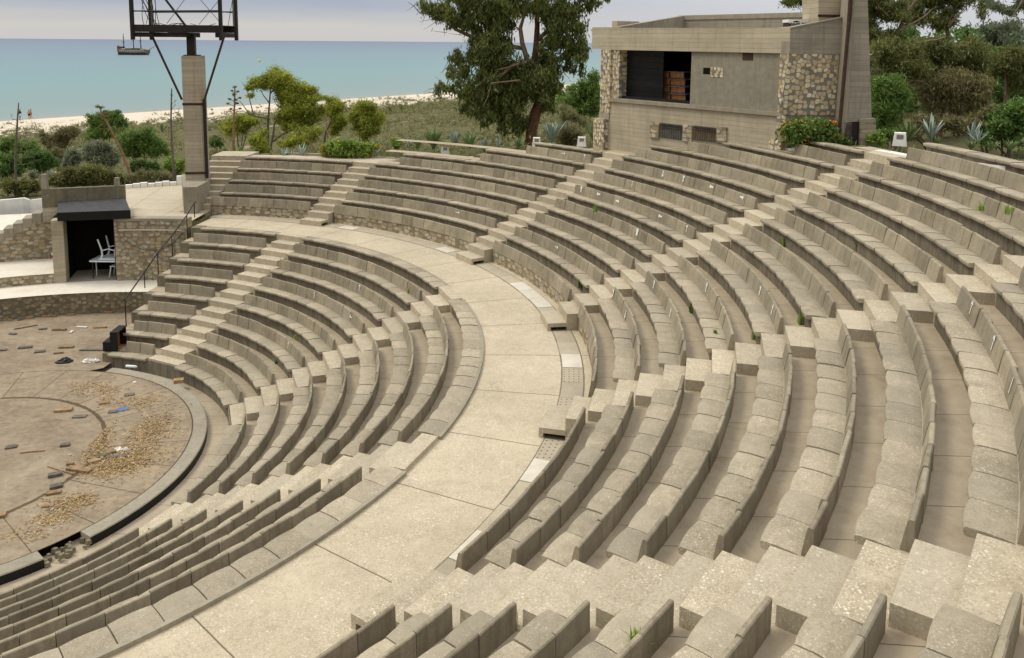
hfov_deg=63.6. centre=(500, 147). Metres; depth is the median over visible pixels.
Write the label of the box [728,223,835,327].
concrete bench
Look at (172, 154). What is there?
agave stalk
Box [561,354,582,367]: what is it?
drain cover
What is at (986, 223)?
concrete bench
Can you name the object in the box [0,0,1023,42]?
sky
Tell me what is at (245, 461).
concrete bench
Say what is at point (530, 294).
drain cover
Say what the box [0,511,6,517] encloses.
board
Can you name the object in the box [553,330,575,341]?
drain cover
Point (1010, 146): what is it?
agave plant
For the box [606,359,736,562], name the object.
concrete bench
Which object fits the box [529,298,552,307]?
drain cover
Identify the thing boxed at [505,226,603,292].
concrete bench
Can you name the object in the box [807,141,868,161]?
concrete bench
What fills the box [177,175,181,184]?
kerb stone
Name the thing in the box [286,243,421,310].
concrete bench
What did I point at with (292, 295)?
concrete bench
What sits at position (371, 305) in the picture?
concrete bench
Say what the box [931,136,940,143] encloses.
agave plant
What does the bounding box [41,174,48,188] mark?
concrete post
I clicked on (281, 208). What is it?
parapet wall
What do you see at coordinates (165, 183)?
kerb stone
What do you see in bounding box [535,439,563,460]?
drain cover
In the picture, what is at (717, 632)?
concrete bench
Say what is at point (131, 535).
concrete bench
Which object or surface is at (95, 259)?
plastic table
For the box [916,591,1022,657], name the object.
concrete bench
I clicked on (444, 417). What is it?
concrete bench
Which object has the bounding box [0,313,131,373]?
stage floor
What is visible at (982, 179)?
concrete bench
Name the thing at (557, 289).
parapet wall
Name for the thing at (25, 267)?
terrace
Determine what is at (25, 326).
board
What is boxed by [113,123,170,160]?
shrub
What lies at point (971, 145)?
agave plant
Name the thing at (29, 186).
shrub
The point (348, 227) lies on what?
drain cover
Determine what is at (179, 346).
stair
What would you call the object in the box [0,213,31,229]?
white path
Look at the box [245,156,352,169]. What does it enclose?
concrete bench
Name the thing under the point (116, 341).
step box
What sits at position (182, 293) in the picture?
concrete bench
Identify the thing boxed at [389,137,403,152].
flowering bush
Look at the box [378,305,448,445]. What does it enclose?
concrete bench
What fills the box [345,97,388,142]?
pine tree
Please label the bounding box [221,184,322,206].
concrete bench
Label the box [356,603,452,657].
concrete bench
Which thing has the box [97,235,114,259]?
plastic chair
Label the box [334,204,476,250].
parapet wall
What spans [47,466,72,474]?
board
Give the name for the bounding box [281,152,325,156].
kerb
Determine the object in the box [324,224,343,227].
drain cover
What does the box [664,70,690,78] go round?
crate
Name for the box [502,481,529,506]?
drain cover
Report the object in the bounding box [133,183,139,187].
kerb stone
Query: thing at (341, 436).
concrete bench
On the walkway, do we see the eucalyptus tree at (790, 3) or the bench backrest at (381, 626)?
the bench backrest at (381, 626)
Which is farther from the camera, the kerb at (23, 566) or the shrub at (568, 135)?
the shrub at (568, 135)
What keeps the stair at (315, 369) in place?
on the tier at (217, 421)
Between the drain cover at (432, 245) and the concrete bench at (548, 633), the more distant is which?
the drain cover at (432, 245)
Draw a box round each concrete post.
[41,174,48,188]
[114,177,119,185]
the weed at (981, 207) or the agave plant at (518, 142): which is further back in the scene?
the agave plant at (518, 142)
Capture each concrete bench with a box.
[0,466,361,657]
[0,478,320,654]
[0,489,280,639]
[0,500,242,627]
[0,509,206,617]
[0,518,172,608]
[0,527,138,599]
[29,464,406,657]
[107,341,155,372]
[123,320,176,347]
[137,301,195,327]
[151,283,214,309]
[164,265,232,291]
[171,413,245,504]
[174,353,242,418]
[177,249,249,274]
[189,233,266,258]
[196,332,274,395]
[200,226,280,243]
[202,394,279,495]
[216,312,304,377]
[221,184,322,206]
[229,172,334,193]
[234,376,312,486]
[235,293,335,360]
[237,160,345,181]
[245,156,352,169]
[253,276,364,343]
[268,357,346,476]
[270,259,393,326]
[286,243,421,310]
[302,236,449,294]
[302,339,379,467]
[339,322,413,457]
[341,192,496,236]
[352,179,516,222]
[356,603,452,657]
[364,167,536,209]
[374,157,555,196]
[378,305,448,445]
[403,153,573,184]
[418,299,483,439]
[418,601,516,657]
[484,391,633,568]
[486,146,592,172]
[489,600,589,657]
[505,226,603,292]
[526,212,634,277]
[533,142,607,160]
[541,375,684,566]
[546,198,665,262]
[566,184,696,247]
[572,599,673,657]
[585,171,727,232]
[597,287,640,381]
[604,159,757,217]
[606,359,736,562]
[622,148,787,203]
[630,271,685,372]
[649,141,817,189]
[663,255,733,360]
[671,596,771,657]
[678,341,792,559]
[696,239,783,343]
[720,143,847,175]
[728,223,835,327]
[760,207,887,310]
[760,323,856,556]
[781,593,886,657]
[792,192,943,292]
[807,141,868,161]
[824,176,1001,274]
[854,305,936,552]
[855,161,1023,255]
[887,147,1023,210]
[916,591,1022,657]
[923,143,1023,174]
[929,286,1023,545]
[991,266,1023,338]
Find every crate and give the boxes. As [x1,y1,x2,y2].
[663,78,690,86]
[663,85,689,93]
[663,93,689,100]
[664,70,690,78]
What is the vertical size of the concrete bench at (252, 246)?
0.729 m
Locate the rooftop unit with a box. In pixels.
[782,19,808,26]
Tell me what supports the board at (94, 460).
on the orchestra floor at (30, 419)
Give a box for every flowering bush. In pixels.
[317,136,380,158]
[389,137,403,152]
[771,114,854,148]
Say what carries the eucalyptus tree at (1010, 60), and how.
on the ground at (420, 129)
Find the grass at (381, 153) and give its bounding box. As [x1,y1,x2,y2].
[270,141,1020,160]
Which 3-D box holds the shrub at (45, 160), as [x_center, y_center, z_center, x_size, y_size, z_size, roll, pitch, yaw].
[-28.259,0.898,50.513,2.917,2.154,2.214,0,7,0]
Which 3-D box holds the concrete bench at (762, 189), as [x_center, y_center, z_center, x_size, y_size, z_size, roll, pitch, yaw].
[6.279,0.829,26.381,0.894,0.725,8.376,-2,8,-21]
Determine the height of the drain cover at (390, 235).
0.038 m
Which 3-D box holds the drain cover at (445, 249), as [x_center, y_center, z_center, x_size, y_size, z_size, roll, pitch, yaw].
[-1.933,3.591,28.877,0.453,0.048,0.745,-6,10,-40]
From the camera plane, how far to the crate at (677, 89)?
30.48 m
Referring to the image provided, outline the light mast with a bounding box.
[129,0,238,180]
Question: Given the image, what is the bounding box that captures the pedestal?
[181,174,209,220]
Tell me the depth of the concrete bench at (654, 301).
18.03 m
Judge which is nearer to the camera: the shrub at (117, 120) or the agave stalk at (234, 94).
the agave stalk at (234, 94)
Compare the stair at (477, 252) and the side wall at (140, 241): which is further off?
the side wall at (140, 241)
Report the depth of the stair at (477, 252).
28.78 m
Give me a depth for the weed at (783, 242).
19.90 m
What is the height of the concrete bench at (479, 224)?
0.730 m
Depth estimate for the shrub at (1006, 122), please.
35.71 m
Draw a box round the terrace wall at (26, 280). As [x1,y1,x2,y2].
[0,274,53,287]
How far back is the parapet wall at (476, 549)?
11.83 m
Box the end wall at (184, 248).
[102,225,205,367]
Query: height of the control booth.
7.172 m
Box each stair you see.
[139,433,437,535]
[146,232,308,379]
[180,151,258,216]
[228,286,461,424]
[300,161,378,226]
[351,533,1023,640]
[456,151,630,264]
[539,255,1023,438]
[540,151,903,330]
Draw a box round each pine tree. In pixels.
[236,65,330,152]
[316,93,349,144]
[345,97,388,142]
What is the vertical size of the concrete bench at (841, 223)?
0.730 m
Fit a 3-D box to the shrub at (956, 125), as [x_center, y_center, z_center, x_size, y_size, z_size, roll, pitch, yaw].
[20.478,-0.677,38.114,4.536,2.342,2.345,0,7,0]
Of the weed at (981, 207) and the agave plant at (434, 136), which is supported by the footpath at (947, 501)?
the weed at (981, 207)
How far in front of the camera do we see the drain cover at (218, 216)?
34.05 m
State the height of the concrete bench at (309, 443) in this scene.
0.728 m
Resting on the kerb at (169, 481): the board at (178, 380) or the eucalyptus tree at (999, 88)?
the board at (178, 380)
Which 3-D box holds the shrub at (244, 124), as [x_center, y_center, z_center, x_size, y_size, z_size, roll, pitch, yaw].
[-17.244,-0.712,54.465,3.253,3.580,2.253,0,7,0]
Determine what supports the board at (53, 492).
on the orchestra floor at (30, 419)
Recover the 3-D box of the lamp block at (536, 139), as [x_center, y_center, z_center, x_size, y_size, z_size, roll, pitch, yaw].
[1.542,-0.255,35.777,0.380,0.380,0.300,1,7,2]
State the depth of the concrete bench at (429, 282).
27.34 m
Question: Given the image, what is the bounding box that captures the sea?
[0,39,870,120]
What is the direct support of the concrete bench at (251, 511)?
on the tier at (217, 421)
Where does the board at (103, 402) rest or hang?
on the orchestra floor at (30, 419)
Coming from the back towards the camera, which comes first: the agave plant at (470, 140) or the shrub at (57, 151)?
the shrub at (57, 151)
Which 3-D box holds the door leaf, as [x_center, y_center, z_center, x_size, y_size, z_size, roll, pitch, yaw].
[10.835,-0.434,25.194,0.272,0.728,0.015,0,7,0]
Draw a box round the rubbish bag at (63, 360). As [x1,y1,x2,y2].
[54,357,73,363]
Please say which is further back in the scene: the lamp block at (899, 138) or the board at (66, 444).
the lamp block at (899, 138)
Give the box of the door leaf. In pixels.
[852,122,858,144]
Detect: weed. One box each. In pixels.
[621,625,653,644]
[688,303,692,313]
[751,331,755,339]
[779,237,784,246]
[797,311,802,324]
[978,201,984,210]
[1004,204,1014,214]
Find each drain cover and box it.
[209,215,231,217]
[230,216,250,218]
[249,217,269,219]
[267,218,289,221]
[284,219,299,222]
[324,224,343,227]
[338,225,358,229]
[354,228,374,232]
[368,230,387,234]
[381,233,402,237]
[395,236,417,241]
[422,243,442,248]
[435,247,456,252]
[435,558,455,575]
[449,530,481,560]
[475,263,498,269]
[477,504,508,530]
[487,269,510,276]
[500,275,521,282]
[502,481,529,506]
[509,282,532,290]
[519,289,543,298]
[520,458,548,482]
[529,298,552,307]
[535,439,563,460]
[537,307,554,310]
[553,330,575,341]
[557,342,579,353]
[558,398,572,406]
[560,382,582,397]
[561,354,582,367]
[562,368,582,382]
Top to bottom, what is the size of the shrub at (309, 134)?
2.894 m
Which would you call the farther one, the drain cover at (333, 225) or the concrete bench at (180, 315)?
the drain cover at (333, 225)
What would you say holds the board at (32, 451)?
on the orchestra floor at (30, 419)
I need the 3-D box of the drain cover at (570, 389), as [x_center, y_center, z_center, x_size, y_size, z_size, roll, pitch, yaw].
[1.488,5.103,17.307,0.459,0.038,0.802,1,7,7]
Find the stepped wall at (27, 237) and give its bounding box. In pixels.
[0,210,51,261]
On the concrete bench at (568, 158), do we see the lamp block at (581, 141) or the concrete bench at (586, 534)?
the lamp block at (581, 141)
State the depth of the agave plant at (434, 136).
38.59 m
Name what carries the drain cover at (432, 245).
on the walkway
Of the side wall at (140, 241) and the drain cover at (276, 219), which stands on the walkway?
the drain cover at (276, 219)
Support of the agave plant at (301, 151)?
on the kerb at (304, 154)
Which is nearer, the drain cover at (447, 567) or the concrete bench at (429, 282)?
the drain cover at (447, 567)
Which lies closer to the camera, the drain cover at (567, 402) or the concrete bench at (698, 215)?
the drain cover at (567, 402)
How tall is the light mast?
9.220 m
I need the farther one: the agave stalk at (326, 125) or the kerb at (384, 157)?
the agave stalk at (326, 125)
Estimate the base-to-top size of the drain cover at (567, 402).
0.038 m
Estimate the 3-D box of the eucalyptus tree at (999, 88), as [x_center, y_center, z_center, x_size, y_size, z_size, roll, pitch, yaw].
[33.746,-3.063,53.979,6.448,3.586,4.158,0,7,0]
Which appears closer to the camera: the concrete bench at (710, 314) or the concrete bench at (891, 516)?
the concrete bench at (891, 516)
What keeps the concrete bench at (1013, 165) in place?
on the footpath at (947, 501)
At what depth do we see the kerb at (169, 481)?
19.46 m
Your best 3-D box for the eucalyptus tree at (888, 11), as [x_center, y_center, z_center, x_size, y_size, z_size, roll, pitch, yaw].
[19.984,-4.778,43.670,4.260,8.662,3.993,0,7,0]
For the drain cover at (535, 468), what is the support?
on the walkway
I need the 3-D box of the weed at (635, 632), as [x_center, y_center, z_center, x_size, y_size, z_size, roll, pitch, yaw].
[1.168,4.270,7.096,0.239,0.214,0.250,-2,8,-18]
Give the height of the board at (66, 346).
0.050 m
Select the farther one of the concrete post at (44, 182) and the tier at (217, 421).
the concrete post at (44, 182)
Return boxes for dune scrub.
[0,91,909,197]
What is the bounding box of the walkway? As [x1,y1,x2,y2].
[109,214,591,657]
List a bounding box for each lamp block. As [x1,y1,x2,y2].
[441,146,448,153]
[532,137,539,145]
[577,137,585,146]
[892,132,906,146]
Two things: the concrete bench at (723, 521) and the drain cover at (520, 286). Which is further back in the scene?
the drain cover at (520, 286)
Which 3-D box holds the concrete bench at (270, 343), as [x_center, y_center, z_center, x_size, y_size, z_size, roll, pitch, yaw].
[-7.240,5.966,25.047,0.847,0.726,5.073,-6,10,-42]
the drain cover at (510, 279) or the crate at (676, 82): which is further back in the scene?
the crate at (676, 82)
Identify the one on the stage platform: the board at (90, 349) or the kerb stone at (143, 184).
the kerb stone at (143, 184)
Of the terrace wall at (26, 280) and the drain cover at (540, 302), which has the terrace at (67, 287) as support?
the terrace wall at (26, 280)
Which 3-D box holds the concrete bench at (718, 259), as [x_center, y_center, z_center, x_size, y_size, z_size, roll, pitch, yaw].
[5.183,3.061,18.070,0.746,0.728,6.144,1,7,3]
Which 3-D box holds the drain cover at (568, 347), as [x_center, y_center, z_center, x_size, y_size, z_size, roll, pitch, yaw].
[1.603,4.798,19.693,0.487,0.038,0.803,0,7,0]
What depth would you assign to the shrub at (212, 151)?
40.24 m
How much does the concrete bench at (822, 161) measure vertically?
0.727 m
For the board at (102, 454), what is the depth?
20.23 m
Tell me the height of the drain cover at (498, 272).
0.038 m
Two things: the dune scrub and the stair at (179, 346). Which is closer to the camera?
the stair at (179, 346)
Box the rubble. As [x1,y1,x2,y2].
[44,537,91,567]
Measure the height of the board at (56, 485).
0.060 m
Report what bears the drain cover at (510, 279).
on the walkway
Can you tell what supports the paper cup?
on the orchestra floor at (30, 419)
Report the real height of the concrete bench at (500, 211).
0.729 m
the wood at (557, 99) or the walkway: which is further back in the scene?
the wood at (557, 99)
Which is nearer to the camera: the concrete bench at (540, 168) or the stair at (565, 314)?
the stair at (565, 314)
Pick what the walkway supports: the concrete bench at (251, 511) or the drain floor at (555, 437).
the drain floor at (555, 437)
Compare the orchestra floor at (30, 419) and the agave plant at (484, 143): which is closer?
the orchestra floor at (30, 419)
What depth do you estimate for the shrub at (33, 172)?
43.36 m
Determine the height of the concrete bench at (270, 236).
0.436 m
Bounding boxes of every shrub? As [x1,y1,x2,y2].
[0,134,43,176]
[0,149,25,179]
[0,177,40,196]
[20,144,60,175]
[26,169,38,179]
[36,123,81,161]
[46,146,65,173]
[59,145,82,168]
[76,138,121,183]
[81,109,130,168]
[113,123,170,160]
[123,168,176,185]
[129,157,161,180]
[161,156,184,181]
[208,134,224,149]
[209,147,230,160]
[215,110,261,150]
[243,126,272,153]
[276,124,324,149]
[553,101,593,129]
[554,122,585,145]
[559,67,599,121]
[865,129,888,148]
[870,72,916,148]
[877,125,904,150]
[897,109,982,149]
[966,99,999,152]
[976,94,1023,158]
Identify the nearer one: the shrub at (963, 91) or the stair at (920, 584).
the stair at (920, 584)
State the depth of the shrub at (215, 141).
52.09 m
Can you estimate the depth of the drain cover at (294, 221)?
33.23 m
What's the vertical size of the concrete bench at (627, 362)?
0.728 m
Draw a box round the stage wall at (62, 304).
[0,292,145,318]
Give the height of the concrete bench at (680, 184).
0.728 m
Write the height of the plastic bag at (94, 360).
0.118 m
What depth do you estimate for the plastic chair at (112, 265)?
32.64 m
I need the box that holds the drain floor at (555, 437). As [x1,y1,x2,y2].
[224,215,584,570]
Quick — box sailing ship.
[117,33,154,54]
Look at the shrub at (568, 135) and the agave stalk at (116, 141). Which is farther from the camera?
the agave stalk at (116, 141)
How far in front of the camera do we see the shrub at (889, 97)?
35.49 m
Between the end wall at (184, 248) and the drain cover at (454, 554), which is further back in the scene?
the end wall at (184, 248)
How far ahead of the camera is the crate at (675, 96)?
30.53 m
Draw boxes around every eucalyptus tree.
[407,0,610,145]
[778,0,801,11]
[868,0,932,123]
[869,32,937,102]
[904,0,999,118]
[905,32,999,137]
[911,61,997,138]
[975,14,1023,76]
[983,0,1023,18]
[985,39,1023,105]
[988,76,1023,106]
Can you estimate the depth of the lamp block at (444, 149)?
36.41 m
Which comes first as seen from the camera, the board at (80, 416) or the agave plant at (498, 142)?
the board at (80, 416)
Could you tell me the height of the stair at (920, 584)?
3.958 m
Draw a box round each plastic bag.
[81,358,90,362]
[91,358,99,362]
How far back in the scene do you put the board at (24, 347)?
27.28 m
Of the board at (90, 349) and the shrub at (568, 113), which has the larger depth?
the shrub at (568, 113)
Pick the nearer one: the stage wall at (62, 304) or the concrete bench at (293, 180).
the stage wall at (62, 304)
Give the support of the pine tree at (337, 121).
on the ground at (420, 129)
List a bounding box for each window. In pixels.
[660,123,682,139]
[693,125,716,141]
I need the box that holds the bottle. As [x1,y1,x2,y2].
[125,365,136,367]
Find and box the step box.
[103,325,126,351]
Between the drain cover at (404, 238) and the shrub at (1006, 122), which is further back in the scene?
the shrub at (1006, 122)
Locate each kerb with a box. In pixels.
[0,551,43,584]
[81,368,207,545]
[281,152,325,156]
[369,156,399,158]
[785,148,1004,169]
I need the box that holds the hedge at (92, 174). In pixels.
[48,161,131,187]
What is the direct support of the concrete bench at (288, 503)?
on the tier at (217, 421)
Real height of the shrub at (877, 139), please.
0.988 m
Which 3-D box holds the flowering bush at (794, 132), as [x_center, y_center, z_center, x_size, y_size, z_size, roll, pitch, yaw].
[9.472,-0.317,25.148,2.676,1.444,1.383,0,7,0]
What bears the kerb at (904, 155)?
on the ground at (420, 129)
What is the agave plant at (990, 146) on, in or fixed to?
on the ground at (420, 129)
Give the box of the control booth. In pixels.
[592,0,875,152]
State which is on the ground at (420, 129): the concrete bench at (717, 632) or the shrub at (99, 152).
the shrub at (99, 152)
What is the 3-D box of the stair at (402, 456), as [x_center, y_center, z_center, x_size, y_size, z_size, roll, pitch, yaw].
[-4.329,6.772,15.851,6.308,3.226,1.400,3,8,21]
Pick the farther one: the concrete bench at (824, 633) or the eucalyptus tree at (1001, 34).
the eucalyptus tree at (1001, 34)
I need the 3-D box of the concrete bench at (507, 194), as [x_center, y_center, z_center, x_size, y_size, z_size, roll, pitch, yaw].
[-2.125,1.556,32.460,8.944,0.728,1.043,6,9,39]
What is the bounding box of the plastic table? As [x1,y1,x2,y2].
[89,255,114,278]
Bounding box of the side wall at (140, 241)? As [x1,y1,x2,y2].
[114,216,191,280]
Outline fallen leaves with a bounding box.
[0,377,189,548]
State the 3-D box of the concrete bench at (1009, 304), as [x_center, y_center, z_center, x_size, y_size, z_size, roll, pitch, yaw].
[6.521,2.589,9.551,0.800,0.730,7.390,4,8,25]
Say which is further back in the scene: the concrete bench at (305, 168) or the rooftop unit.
the concrete bench at (305, 168)
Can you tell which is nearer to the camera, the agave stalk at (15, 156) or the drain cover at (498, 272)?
the drain cover at (498, 272)
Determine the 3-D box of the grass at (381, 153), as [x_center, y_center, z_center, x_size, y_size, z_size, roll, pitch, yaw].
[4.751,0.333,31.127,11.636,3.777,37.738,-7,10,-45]
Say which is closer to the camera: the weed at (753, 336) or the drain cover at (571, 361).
the weed at (753, 336)
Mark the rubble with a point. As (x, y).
(69, 548)
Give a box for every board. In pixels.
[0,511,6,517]
[5,444,17,448]
[14,324,36,329]
[18,345,32,348]
[20,449,44,453]
[41,503,54,507]
[46,489,61,495]
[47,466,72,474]
[48,470,62,478]
[49,482,62,489]
[52,328,66,330]
[53,406,72,412]
[58,345,73,347]
[60,442,69,446]
[65,465,91,473]
[72,414,86,417]
[79,349,102,350]
[87,457,100,463]
[95,453,109,456]
[99,400,108,404]
[105,448,114,453]
[106,454,128,458]
[118,406,128,410]
[124,392,134,395]
[174,377,183,383]
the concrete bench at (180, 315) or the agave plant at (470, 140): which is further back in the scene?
the agave plant at (470, 140)
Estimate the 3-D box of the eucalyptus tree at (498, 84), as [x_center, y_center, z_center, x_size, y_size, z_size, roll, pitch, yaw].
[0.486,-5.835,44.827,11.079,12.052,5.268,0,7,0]
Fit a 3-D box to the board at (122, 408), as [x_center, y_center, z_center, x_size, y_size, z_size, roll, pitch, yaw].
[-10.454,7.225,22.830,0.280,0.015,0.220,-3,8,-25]
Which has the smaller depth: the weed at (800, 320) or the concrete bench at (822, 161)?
the weed at (800, 320)
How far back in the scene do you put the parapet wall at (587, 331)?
18.94 m
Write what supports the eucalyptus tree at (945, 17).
on the ground at (420, 129)
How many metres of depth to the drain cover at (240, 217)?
33.90 m
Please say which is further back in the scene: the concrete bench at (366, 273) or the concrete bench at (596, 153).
the concrete bench at (596, 153)
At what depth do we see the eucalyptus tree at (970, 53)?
45.57 m
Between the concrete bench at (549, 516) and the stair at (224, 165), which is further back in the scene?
the stair at (224, 165)
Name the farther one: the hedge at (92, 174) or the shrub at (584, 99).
the shrub at (584, 99)
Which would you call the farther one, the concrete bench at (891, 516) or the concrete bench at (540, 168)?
the concrete bench at (540, 168)
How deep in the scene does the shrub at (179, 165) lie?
44.28 m
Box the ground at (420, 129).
[0,83,1023,556]
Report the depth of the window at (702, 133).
28.37 m
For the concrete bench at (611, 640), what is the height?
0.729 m
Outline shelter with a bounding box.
[41,185,130,282]
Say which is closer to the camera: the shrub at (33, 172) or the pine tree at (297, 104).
the shrub at (33, 172)
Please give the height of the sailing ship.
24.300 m
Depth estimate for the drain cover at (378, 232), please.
31.42 m
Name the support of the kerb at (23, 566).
on the tier at (217, 421)
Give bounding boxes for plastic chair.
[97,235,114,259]
[109,263,114,276]
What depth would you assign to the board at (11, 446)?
20.63 m
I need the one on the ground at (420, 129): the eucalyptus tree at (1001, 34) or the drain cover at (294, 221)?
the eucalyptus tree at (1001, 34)
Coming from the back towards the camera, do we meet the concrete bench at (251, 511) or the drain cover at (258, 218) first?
the drain cover at (258, 218)
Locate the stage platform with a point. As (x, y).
(157, 201)
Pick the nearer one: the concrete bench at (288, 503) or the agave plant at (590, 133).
the concrete bench at (288, 503)
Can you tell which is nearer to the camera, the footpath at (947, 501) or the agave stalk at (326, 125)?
the footpath at (947, 501)
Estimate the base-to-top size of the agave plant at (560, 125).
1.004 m
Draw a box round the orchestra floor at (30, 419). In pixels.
[0,370,192,564]
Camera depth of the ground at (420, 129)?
95.91 m
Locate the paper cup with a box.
[114,446,122,451]
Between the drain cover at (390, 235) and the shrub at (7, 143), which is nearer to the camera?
the drain cover at (390, 235)
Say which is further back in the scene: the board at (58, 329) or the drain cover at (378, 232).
the drain cover at (378, 232)
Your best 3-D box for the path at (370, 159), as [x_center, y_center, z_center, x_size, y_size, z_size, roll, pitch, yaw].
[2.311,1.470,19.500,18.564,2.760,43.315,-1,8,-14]
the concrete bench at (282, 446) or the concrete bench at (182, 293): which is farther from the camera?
the concrete bench at (182, 293)
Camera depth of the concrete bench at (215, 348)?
24.77 m
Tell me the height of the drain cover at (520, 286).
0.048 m
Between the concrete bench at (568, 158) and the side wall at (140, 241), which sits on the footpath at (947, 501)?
the concrete bench at (568, 158)
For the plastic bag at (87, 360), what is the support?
on the stage floor at (14, 358)
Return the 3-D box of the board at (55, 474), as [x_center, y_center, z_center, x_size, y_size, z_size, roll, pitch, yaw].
[-10.434,7.647,19.309,0.300,0.070,0.140,-3,8,-28]
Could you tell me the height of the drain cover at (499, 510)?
0.038 m
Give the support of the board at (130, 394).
on the orchestra floor at (30, 419)
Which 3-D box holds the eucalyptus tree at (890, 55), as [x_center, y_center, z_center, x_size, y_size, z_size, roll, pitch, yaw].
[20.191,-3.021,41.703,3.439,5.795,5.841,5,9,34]
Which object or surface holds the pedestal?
on the stage platform
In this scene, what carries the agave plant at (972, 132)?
on the ground at (420, 129)
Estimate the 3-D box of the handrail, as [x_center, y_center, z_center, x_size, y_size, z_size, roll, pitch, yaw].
[-12.344,4.034,29.931,0.377,3.241,5.455,1,7,6]
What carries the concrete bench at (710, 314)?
on the footpath at (947, 501)
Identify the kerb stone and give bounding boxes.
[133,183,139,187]
[140,182,147,187]
[155,182,161,186]
[162,181,169,185]
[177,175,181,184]
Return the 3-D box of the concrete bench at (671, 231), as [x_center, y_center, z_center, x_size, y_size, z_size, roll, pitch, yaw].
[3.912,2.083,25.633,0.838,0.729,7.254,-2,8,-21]
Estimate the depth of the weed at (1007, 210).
14.28 m
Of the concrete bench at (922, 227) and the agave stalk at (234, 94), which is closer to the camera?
the concrete bench at (922, 227)
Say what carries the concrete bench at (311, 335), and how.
on the tier at (217, 421)
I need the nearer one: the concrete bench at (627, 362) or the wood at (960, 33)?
the concrete bench at (627, 362)
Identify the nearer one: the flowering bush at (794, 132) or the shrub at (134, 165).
the flowering bush at (794, 132)
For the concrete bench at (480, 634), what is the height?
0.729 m
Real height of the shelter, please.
3.400 m
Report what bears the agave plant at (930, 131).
on the ground at (420, 129)
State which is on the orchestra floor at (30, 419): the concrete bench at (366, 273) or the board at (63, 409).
the board at (63, 409)
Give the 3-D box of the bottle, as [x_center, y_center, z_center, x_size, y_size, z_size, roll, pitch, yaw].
[-11.506,6.811,25.696,0.364,0.090,0.090,1,7,8]
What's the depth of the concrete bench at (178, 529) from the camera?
13.99 m
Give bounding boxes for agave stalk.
[9,103,38,179]
[93,105,134,182]
[162,88,182,180]
[226,86,241,150]
[324,103,327,142]
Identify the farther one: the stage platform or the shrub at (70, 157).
the shrub at (70, 157)
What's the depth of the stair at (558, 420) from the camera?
14.33 m
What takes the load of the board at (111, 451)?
on the orchestra floor at (30, 419)
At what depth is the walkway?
13.11 m
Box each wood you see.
[552,85,599,121]
[869,19,1023,118]
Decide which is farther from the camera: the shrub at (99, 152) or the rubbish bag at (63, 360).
the shrub at (99, 152)
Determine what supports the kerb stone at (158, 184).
on the stage platform
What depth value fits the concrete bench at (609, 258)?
24.93 m
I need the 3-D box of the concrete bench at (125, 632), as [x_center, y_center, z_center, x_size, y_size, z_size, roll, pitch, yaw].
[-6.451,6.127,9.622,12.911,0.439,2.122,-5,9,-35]
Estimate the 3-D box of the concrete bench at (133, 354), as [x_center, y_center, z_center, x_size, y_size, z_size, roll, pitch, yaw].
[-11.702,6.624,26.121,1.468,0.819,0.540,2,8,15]
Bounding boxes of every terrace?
[0,258,53,277]
[0,280,156,298]
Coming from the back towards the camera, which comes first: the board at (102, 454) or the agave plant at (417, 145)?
the agave plant at (417, 145)
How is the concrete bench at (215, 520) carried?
on the tier at (217, 421)
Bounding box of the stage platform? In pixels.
[126,185,209,219]
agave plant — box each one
[295,142,308,155]
[411,137,421,148]
[423,125,443,148]
[448,129,463,145]
[461,129,477,148]
[480,138,490,148]
[493,136,502,146]
[511,137,523,148]
[542,119,567,142]
[553,120,568,134]
[585,123,592,142]
[897,120,922,141]
[919,112,944,139]
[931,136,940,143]
[965,139,978,149]
[966,117,981,140]
[968,129,987,142]
[985,141,997,150]
[1001,139,1021,150]
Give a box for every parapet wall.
[211,196,310,218]
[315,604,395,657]
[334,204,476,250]
[455,407,585,570]
[493,240,571,304]
[578,303,597,397]
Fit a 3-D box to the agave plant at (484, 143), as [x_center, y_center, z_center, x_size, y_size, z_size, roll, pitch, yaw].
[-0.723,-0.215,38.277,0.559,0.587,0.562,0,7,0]
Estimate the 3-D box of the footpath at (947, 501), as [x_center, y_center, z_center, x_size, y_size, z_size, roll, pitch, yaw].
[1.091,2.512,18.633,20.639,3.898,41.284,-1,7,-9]
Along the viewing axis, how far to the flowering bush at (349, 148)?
37.50 m
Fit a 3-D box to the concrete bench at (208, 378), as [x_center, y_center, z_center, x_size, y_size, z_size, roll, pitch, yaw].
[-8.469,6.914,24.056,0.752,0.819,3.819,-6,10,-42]
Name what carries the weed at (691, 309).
on the footpath at (947, 501)
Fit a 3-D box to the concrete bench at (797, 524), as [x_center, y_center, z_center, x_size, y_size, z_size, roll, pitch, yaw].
[4.214,3.595,10.765,0.744,0.728,6.407,4,8,25]
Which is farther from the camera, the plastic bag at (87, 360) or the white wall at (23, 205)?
the white wall at (23, 205)
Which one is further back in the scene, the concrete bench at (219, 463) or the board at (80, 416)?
the board at (80, 416)
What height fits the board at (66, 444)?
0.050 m
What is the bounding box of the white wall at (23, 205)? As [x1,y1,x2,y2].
[0,197,42,214]
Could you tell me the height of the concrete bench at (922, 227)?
0.729 m
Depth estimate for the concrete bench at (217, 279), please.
29.10 m
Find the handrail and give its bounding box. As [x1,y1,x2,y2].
[121,201,195,326]
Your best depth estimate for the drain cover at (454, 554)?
11.93 m
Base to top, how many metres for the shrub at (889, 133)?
1.520 m
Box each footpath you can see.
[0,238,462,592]
[247,139,1023,657]
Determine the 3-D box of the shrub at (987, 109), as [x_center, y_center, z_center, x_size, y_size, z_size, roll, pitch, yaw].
[21.864,-0.854,37.126,2.066,2.734,1.488,0,7,0]
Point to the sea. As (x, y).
(45, 78)
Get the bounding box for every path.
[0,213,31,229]
[251,150,904,164]
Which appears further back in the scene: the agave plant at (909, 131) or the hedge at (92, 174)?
the hedge at (92, 174)

